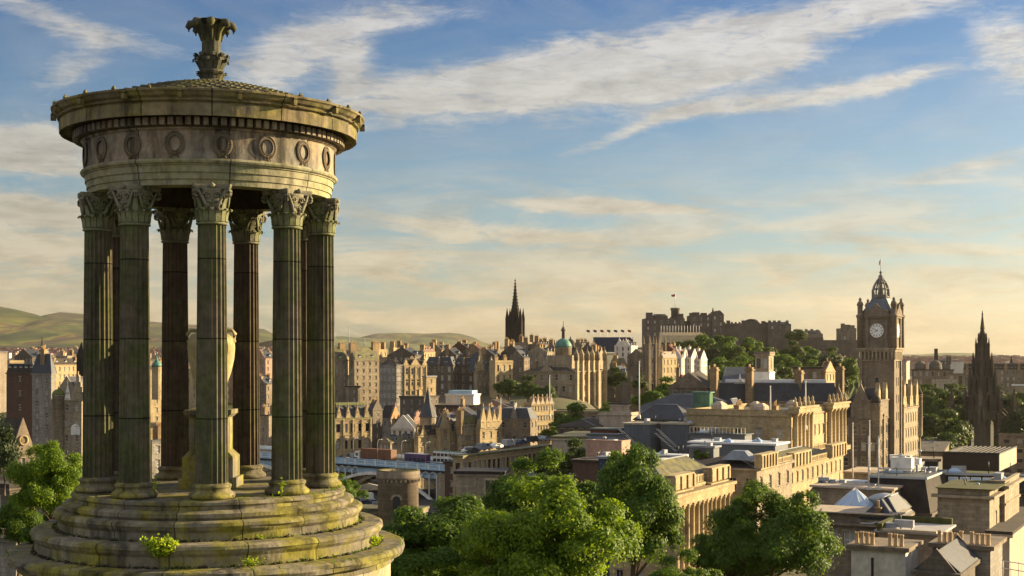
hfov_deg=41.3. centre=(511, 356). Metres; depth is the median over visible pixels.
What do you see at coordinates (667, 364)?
tenement
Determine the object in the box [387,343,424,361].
tenement
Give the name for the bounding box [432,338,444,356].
tenement
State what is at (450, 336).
hills
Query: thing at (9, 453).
bush
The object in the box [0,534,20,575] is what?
garden wall
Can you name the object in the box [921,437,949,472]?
building
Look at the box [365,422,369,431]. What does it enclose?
window
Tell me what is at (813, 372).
brown roofed house
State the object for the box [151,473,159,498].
weed stalk
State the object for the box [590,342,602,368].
tenement
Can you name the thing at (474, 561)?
broadleaf tree
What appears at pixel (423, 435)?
tenement
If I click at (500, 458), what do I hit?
market hall
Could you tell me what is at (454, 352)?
tenement
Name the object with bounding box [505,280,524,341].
church spire
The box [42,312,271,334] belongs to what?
hills
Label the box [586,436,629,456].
pink building
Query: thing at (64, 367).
tenement
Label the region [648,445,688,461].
modern block
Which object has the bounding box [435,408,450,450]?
tenement
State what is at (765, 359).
window
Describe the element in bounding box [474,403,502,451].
tenement
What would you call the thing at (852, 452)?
pole
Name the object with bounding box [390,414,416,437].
tenement
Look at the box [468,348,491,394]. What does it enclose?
tenement
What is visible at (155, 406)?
tenement
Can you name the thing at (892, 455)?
air unit
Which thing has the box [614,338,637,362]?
tenement
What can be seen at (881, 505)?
attic house
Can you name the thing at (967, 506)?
stone tower block
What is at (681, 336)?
grandstand
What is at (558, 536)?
broadleaf tree
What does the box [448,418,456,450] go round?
tenement
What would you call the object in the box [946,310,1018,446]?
tiered gothic monument
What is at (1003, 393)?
broadleaf tree
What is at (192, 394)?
tenement
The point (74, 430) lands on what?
arched window
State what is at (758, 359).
window
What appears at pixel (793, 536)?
broadleaf tree
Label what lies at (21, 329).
hills
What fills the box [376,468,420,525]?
round tower
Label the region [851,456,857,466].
window
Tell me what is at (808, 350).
broadleaf tree
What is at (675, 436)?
modern block
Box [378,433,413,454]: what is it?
tenement
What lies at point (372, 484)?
station roof
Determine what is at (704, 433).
modern block
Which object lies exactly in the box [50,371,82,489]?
tenement
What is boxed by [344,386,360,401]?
tenement
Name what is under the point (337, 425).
window
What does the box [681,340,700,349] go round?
broadleaf tree
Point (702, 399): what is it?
glass tower
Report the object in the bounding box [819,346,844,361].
broadleaf tree
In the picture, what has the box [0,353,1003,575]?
ground
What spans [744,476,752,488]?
window
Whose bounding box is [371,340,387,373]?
tenement
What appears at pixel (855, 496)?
glass skylight
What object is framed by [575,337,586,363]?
tenement
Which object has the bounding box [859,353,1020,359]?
hills
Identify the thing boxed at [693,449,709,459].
broadleaf tree
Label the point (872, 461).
window
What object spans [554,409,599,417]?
terrace wall
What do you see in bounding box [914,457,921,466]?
air unit
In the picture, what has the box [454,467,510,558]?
modern building
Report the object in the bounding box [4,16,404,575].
round temple
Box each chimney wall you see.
[846,531,922,575]
[928,530,1006,575]
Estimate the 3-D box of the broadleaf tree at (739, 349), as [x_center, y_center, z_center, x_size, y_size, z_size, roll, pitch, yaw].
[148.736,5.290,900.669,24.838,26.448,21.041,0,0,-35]
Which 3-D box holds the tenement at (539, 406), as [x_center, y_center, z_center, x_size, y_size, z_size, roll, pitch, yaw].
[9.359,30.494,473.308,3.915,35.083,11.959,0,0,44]
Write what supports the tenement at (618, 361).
on the ground
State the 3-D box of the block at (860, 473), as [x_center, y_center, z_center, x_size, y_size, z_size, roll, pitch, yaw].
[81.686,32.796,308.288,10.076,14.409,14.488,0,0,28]
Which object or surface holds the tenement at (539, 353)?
on the ground
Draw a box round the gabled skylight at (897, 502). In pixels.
[885,492,911,512]
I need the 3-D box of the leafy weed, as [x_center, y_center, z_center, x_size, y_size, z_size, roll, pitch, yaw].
[-5.622,3.042,21.895,0.644,0.404,0.545,0,0,39]
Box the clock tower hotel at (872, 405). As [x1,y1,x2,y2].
[834,380,889,478]
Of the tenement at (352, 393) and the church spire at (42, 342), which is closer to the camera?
the tenement at (352, 393)
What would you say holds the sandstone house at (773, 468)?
on the ground
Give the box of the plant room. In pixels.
[942,445,1016,471]
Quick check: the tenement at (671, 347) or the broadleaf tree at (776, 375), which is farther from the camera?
the broadleaf tree at (776, 375)
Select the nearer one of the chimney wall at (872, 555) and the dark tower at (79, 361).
the chimney wall at (872, 555)
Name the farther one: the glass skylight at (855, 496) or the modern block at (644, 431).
the modern block at (644, 431)
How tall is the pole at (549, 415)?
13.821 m
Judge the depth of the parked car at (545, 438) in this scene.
395.63 m
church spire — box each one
[38,337,46,348]
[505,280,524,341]
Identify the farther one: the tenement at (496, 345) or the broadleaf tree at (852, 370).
the broadleaf tree at (852, 370)
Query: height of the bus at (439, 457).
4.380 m
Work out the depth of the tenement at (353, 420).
429.11 m
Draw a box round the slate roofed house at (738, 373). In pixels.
[720,366,744,385]
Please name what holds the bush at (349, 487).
on the ground
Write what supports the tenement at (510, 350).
on the ground
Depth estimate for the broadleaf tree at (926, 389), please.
797.95 m
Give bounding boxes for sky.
[0,0,1023,356]
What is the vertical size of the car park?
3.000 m
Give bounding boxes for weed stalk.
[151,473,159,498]
[278,477,286,496]
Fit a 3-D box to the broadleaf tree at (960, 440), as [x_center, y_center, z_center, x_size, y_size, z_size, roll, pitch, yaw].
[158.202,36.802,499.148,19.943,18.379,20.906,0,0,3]
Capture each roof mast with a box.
[865,436,871,489]
[875,436,881,489]
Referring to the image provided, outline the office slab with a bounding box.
[0,351,7,412]
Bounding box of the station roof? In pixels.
[357,479,377,488]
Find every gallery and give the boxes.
[911,360,953,400]
[932,379,956,390]
[946,373,964,389]
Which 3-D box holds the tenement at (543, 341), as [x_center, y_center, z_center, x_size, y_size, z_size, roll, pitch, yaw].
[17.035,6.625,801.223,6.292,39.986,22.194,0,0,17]
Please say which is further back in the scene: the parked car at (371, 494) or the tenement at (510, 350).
the tenement at (510, 350)
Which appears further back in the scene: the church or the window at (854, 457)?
the window at (854, 457)
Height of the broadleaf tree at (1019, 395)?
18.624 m
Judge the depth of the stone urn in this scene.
24.69 m
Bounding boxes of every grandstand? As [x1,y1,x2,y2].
[593,337,632,351]
[660,326,702,342]
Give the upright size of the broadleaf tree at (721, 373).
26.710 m
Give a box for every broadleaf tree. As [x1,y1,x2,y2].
[0,500,45,575]
[2,439,81,519]
[42,483,79,521]
[381,493,498,575]
[387,514,432,539]
[448,509,512,575]
[461,472,646,575]
[479,447,600,520]
[492,378,520,401]
[514,374,539,401]
[531,458,569,476]
[532,384,557,398]
[540,422,557,442]
[550,402,587,430]
[554,411,567,422]
[560,436,585,479]
[581,439,687,575]
[598,401,611,411]
[607,366,627,396]
[629,389,664,408]
[631,374,649,392]
[648,548,723,575]
[653,376,674,395]
[672,341,687,347]
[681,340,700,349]
[683,528,774,575]
[690,333,715,350]
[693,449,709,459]
[701,477,845,575]
[704,346,721,364]
[707,364,726,380]
[708,356,741,367]
[710,334,735,347]
[715,336,746,359]
[719,365,736,377]
[727,346,754,364]
[730,355,748,366]
[740,336,763,355]
[744,360,775,373]
[747,347,777,360]
[769,351,790,366]
[774,364,793,378]
[774,368,781,378]
[776,356,802,378]
[778,340,805,357]
[784,329,808,346]
[794,354,817,365]
[798,346,821,357]
[802,358,818,366]
[817,354,839,372]
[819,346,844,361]
[835,373,849,392]
[840,357,859,393]
[919,383,946,395]
[921,413,937,438]
[921,433,967,449]
[922,407,974,440]
[923,395,946,413]
[923,413,947,427]
[924,390,967,421]
[936,431,957,440]
[940,382,963,399]
[945,390,973,430]
[958,385,967,393]
[991,397,1019,424]
[995,421,1023,446]
[997,385,1007,397]
[997,409,1023,434]
[1002,391,1023,402]
[1010,398,1023,412]
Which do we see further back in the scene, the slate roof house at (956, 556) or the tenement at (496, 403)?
the tenement at (496, 403)
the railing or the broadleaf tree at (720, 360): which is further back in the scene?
the broadleaf tree at (720, 360)
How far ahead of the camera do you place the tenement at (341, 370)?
562.78 m
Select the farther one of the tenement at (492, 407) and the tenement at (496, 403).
the tenement at (496, 403)
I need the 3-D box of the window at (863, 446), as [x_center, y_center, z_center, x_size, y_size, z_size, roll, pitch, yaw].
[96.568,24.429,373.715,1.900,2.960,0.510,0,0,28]
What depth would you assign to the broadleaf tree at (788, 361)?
876.52 m
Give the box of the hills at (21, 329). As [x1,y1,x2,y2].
[0,307,271,348]
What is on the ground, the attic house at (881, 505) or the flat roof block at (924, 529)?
the flat roof block at (924, 529)
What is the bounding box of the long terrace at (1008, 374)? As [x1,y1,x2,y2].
[963,363,1023,394]
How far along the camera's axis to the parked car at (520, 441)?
379.43 m
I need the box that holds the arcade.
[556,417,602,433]
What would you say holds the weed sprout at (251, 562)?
on the round temple
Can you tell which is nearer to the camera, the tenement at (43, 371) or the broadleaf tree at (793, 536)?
the broadleaf tree at (793, 536)
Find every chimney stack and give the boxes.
[709,364,719,397]
[744,364,754,402]
[793,367,804,389]
[835,363,844,394]
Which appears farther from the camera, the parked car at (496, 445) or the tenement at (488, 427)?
the tenement at (488, 427)
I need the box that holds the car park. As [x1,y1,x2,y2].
[357,489,440,518]
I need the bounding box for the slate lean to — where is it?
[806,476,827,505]
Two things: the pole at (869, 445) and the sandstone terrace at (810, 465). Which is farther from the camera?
the pole at (869, 445)
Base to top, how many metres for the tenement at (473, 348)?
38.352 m
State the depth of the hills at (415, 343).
7250.69 m
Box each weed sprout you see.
[239,556,265,566]
[371,534,383,545]
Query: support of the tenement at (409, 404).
on the ground
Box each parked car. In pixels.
[359,492,373,499]
[360,499,371,503]
[368,499,377,504]
[465,447,478,452]
[476,443,490,450]
[490,443,502,448]
[501,439,514,446]
[515,439,527,444]
[526,436,539,442]
[540,436,550,440]
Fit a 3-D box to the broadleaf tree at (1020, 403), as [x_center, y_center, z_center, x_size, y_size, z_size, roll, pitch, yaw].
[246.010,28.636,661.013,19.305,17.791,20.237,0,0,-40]
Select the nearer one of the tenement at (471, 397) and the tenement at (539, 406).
the tenement at (539, 406)
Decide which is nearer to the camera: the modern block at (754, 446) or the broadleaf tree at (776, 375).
the modern block at (754, 446)
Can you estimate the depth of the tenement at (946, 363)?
1251.08 m
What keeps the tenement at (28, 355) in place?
on the ground
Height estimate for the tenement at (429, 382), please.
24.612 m
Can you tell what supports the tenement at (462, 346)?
on the ground
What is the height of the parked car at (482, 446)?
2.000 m
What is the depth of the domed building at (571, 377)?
649.07 m
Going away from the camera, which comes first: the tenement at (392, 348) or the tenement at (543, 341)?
the tenement at (392, 348)
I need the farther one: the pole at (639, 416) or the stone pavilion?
the stone pavilion
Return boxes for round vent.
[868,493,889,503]
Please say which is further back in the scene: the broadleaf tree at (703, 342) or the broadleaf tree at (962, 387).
the broadleaf tree at (703, 342)
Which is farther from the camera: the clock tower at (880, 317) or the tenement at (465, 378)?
the tenement at (465, 378)
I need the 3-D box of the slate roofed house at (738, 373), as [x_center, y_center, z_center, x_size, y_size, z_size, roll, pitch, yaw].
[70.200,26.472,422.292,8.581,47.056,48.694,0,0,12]
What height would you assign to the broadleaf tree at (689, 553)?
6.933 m
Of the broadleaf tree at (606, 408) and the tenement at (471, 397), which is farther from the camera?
the tenement at (471, 397)
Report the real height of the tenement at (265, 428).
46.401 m
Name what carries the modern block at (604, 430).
on the ground
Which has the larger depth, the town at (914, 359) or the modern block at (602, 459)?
the town at (914, 359)
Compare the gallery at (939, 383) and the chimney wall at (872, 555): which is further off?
the gallery at (939, 383)
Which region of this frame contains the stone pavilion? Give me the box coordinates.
[597,410,638,427]
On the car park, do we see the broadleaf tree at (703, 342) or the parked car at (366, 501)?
the parked car at (366, 501)
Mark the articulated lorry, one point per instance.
(383, 454)
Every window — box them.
[19,435,28,445]
[71,424,79,434]
[156,445,160,453]
[336,423,340,432]
[336,440,340,449]
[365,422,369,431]
[614,568,623,575]
[729,476,736,491]
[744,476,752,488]
[755,427,761,438]
[757,358,760,367]
[764,358,766,367]
[777,428,782,439]
[827,528,838,549]
[842,529,855,550]
[844,457,848,466]
[851,424,857,434]
[851,440,857,450]
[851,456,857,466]
[860,424,866,434]
[860,440,866,450]
[860,456,866,466]
[870,442,874,450]
[870,458,874,466]
[971,477,980,479]
[1017,448,1022,453]
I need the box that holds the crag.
[638,343,859,400]
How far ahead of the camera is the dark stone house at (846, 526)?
152.69 m
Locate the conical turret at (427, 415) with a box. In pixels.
[419,388,436,425]
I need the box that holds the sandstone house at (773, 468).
[698,450,794,575]
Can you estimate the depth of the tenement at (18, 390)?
381.45 m
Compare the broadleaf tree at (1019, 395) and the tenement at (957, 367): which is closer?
the broadleaf tree at (1019, 395)
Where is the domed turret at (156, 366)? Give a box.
[151,354,161,399]
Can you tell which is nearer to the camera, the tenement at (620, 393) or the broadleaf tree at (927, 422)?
the broadleaf tree at (927, 422)
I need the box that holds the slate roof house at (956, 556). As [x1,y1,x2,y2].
[911,534,981,575]
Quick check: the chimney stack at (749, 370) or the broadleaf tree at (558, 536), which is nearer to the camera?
the broadleaf tree at (558, 536)
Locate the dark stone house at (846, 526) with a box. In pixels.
[806,504,911,575]
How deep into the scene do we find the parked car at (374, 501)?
376.94 m
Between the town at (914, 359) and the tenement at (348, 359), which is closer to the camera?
the tenement at (348, 359)
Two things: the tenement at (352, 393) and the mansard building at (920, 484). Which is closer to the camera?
the mansard building at (920, 484)
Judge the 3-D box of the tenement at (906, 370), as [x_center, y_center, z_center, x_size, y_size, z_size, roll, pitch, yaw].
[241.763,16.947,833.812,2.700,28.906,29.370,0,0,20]
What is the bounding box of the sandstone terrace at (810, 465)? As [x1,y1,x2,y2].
[778,441,846,506]
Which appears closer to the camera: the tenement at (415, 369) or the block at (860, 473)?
the block at (860, 473)
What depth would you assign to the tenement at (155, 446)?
331.33 m
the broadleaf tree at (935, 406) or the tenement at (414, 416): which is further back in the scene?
the broadleaf tree at (935, 406)
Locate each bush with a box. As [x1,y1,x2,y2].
[0,409,22,495]
[338,473,356,496]
[351,480,369,499]
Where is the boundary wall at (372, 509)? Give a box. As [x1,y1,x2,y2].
[360,504,429,521]
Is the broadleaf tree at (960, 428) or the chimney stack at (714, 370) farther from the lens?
the broadleaf tree at (960, 428)
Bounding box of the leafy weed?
[139,533,179,558]
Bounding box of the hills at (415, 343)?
[335,336,487,352]
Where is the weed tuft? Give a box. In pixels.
[18,526,33,543]
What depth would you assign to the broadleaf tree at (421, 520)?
69.67 m
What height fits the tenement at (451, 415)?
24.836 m
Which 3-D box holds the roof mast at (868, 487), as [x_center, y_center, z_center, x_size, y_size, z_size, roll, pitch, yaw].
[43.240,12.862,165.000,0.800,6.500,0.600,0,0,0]
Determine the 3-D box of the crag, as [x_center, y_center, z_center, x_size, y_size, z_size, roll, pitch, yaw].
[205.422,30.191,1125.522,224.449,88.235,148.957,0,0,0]
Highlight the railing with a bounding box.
[1002,560,1023,575]
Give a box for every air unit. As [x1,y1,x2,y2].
[890,454,911,460]
[890,456,914,470]
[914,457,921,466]
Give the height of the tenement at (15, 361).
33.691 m
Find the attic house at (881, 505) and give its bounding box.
[857,493,914,536]
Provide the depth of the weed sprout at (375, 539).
24.42 m
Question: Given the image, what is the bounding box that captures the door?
[393,496,399,521]
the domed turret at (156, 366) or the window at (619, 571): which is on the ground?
the domed turret at (156, 366)
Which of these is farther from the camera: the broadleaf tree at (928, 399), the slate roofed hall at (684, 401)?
the broadleaf tree at (928, 399)
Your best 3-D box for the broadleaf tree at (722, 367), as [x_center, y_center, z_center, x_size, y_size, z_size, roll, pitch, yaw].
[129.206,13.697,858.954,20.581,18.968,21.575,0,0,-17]
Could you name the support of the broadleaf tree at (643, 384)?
on the ground
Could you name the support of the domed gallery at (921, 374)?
on the ground
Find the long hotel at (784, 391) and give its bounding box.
[719,379,835,404]
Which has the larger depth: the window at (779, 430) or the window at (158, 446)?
the window at (158, 446)
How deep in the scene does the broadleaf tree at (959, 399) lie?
646.37 m
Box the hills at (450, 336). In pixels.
[359,333,613,354]
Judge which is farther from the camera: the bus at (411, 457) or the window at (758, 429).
the bus at (411, 457)
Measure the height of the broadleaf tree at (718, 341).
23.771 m
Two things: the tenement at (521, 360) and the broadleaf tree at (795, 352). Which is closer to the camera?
the tenement at (521, 360)
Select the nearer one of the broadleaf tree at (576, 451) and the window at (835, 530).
the window at (835, 530)
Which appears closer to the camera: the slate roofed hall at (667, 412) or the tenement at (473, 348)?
the slate roofed hall at (667, 412)
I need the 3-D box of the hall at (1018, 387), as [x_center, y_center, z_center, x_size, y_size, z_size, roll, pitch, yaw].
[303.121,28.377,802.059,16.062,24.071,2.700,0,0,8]
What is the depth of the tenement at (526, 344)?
802.61 m
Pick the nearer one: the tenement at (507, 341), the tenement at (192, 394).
the tenement at (192, 394)
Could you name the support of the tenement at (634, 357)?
on the ground
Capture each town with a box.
[0,346,271,359]
[902,355,1023,375]
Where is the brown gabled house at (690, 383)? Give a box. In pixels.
[668,363,709,394]
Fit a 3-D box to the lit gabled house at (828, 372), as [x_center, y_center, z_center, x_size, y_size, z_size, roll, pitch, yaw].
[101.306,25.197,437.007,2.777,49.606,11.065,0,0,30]
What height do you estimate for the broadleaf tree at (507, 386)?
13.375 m
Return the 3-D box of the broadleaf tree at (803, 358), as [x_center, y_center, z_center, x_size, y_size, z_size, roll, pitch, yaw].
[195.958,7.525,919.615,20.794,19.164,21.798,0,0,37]
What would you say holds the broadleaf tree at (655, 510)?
on the ground
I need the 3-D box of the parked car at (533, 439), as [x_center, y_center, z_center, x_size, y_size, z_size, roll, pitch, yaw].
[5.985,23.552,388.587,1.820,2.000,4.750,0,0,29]
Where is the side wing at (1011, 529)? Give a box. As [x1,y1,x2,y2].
[985,507,1023,575]
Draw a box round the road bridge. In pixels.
[260,446,535,508]
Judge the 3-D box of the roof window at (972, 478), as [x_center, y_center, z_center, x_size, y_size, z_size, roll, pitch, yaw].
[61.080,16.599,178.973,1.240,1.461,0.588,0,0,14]
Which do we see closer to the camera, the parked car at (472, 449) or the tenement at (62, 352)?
the parked car at (472, 449)
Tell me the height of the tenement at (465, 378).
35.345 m
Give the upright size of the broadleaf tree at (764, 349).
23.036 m
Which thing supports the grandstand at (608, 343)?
on the ground
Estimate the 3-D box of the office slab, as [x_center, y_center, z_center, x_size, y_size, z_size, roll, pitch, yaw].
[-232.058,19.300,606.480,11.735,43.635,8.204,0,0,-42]
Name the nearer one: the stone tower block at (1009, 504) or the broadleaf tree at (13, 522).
the broadleaf tree at (13, 522)
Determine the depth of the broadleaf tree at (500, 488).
87.76 m
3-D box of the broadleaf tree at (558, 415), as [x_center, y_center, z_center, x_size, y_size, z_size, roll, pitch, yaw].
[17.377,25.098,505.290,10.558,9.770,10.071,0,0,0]
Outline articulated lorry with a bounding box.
[354,448,396,460]
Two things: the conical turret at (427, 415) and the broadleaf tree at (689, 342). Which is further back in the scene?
the broadleaf tree at (689, 342)
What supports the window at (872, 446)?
in the clock tower hotel at (872, 405)
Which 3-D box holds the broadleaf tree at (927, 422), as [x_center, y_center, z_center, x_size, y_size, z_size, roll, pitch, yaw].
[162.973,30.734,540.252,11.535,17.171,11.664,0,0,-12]
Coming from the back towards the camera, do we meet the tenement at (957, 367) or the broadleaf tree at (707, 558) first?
the tenement at (957, 367)
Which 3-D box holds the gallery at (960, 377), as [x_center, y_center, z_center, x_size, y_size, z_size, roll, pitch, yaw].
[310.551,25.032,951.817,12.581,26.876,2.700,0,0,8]
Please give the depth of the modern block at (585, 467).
223.53 m
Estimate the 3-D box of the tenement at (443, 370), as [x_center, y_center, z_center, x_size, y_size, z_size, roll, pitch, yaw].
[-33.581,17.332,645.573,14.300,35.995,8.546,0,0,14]
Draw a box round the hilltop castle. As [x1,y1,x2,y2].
[642,293,858,359]
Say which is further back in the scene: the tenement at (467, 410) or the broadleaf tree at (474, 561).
the tenement at (467, 410)
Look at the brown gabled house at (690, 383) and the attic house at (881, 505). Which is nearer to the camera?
the attic house at (881, 505)
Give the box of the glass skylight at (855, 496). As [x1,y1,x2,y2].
[834,487,873,506]
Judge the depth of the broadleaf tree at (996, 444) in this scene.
559.32 m
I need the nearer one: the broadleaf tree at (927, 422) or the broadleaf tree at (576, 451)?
the broadleaf tree at (576, 451)
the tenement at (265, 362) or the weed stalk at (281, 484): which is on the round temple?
the weed stalk at (281, 484)
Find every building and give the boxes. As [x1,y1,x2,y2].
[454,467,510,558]
[522,321,607,407]
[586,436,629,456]
[684,392,850,478]
[869,461,947,516]
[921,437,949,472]
[944,462,1023,506]
[999,434,1023,473]
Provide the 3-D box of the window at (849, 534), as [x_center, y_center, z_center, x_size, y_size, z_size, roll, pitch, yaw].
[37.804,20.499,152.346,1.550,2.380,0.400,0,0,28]
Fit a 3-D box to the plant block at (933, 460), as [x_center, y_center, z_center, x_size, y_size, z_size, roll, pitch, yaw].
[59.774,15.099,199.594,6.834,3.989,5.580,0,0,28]
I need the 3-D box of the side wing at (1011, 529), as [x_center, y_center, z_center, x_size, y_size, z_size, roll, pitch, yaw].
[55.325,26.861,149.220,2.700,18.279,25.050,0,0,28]
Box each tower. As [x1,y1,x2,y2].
[76,342,82,375]
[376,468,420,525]
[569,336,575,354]
[642,335,656,393]
[652,336,666,385]
[692,391,714,407]
[754,352,774,378]
[856,258,904,467]
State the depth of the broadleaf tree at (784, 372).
853.49 m
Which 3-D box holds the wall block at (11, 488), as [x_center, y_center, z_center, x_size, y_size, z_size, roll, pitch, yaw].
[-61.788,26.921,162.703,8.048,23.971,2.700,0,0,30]
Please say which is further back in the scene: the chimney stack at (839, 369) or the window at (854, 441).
the chimney stack at (839, 369)
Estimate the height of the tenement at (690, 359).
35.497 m
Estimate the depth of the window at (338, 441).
425.98 m
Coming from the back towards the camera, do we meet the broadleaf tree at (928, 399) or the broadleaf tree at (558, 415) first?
the broadleaf tree at (928, 399)
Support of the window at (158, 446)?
in the tenement at (155, 446)
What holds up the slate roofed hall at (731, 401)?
on the ground
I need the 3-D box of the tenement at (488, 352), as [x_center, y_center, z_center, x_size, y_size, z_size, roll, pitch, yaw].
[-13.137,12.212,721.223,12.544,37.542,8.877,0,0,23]
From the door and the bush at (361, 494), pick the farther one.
the door
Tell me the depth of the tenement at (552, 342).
780.78 m
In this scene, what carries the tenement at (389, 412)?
on the ground
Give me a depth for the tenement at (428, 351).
735.89 m
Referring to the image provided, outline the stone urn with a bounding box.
[178,325,242,488]
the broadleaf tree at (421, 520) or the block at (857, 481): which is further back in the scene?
the block at (857, 481)
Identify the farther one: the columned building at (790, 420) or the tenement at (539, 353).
the tenement at (539, 353)
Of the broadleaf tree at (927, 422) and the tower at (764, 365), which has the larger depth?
the broadleaf tree at (927, 422)
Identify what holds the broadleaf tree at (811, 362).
on the ground
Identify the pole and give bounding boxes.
[548,375,550,416]
[638,361,640,418]
[852,422,853,478]
[869,420,869,479]
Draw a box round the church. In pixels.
[0,417,34,511]
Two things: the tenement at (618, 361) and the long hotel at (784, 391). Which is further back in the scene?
the tenement at (618, 361)
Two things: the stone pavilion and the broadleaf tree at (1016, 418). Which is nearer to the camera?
the stone pavilion
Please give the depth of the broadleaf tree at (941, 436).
498.16 m
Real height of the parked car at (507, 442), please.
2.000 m
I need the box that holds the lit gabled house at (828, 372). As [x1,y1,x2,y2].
[821,358,835,382]
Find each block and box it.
[0,480,22,518]
[570,451,610,500]
[586,433,625,439]
[588,427,623,432]
[595,455,610,575]
[609,403,630,411]
[610,455,736,575]
[618,416,660,464]
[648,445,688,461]
[654,418,693,453]
[686,441,721,460]
[687,426,754,440]
[687,433,789,456]
[809,472,903,506]
[837,479,867,482]
[842,467,884,479]
[860,513,955,565]
[912,447,941,469]
[931,476,1009,534]
[985,472,1023,521]
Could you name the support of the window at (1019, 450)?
in the building at (1010, 440)
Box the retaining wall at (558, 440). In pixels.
[550,431,589,478]
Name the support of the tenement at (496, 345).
on the ground
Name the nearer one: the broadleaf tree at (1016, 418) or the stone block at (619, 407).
the stone block at (619, 407)
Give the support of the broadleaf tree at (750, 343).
on the ground
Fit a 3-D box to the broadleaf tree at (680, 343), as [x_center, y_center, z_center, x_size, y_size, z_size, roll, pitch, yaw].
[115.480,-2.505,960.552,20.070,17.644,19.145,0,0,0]
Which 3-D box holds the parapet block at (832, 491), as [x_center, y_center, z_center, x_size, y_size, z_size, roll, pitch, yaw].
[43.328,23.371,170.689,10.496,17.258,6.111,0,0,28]
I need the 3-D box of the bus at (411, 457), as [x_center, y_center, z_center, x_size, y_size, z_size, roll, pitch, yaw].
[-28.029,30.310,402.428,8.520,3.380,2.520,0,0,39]
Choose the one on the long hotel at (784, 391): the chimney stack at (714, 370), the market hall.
the chimney stack at (714, 370)
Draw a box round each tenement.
[5,363,33,440]
[7,360,23,368]
[14,347,39,362]
[31,345,56,520]
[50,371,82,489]
[52,354,75,388]
[56,348,73,357]
[67,346,78,355]
[150,357,161,427]
[151,420,160,478]
[189,366,195,408]
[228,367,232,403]
[259,349,271,375]
[259,373,271,413]
[260,403,271,475]
[335,340,347,401]
[335,402,372,484]
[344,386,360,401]
[346,349,348,374]
[348,340,379,407]
[368,397,382,479]
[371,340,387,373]
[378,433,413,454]
[379,360,403,415]
[382,403,399,438]
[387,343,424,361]
[389,339,408,353]
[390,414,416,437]
[399,387,439,416]
[401,355,426,395]
[410,410,420,424]
[413,422,436,488]
[420,340,435,361]
[422,376,436,394]
[426,356,456,393]
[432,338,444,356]
[435,397,475,415]
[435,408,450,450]
[436,409,455,419]
[438,342,464,360]
[443,460,470,508]
[445,390,480,404]
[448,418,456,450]
[451,338,470,357]
[453,404,476,415]
[456,357,473,389]
[456,407,475,452]
[466,342,481,357]
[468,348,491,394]
[471,397,519,412]
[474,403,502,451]
[476,344,500,361]
[484,402,497,414]
[489,354,512,397]
[492,340,503,354]
[501,342,527,359]
[502,402,538,448]
[503,337,514,349]
[508,350,529,383]
[515,333,533,351]
[523,394,554,444]
[527,342,553,368]
[531,334,548,349]
[547,338,556,354]
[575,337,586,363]
[582,341,598,364]
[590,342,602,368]
[607,363,626,402]
[610,353,626,367]
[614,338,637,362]
[627,349,641,411]
[659,349,676,384]
[667,341,676,351]
[674,344,686,377]
[683,345,695,373]
[695,347,707,375]
[902,361,909,383]
[934,349,950,368]
[950,362,963,372]
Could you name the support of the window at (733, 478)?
in the sandstone house at (773, 468)
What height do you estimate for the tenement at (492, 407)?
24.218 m
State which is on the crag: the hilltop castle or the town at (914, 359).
the hilltop castle
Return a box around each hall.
[451,444,551,496]
[633,404,685,449]
[638,394,726,413]
[726,398,742,404]
[1011,384,1023,392]
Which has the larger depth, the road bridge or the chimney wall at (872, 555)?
the road bridge
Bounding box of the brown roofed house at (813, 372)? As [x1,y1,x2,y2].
[792,367,822,378]
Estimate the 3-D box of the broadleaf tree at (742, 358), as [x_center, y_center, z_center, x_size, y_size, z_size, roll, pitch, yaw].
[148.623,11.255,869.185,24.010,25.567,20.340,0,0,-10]
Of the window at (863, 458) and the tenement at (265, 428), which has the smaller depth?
the window at (863, 458)
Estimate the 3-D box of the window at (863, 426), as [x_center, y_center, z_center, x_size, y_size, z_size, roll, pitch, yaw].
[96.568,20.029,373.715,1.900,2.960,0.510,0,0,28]
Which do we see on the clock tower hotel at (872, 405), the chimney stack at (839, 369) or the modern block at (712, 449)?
the chimney stack at (839, 369)
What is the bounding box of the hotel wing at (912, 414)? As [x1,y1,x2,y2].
[902,379,922,455]
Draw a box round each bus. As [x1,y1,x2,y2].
[404,453,430,462]
[433,450,465,463]
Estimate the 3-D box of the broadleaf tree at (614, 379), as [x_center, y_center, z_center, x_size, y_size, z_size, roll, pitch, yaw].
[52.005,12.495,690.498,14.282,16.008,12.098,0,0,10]
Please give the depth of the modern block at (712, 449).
251.33 m
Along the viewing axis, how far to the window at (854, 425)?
375.01 m

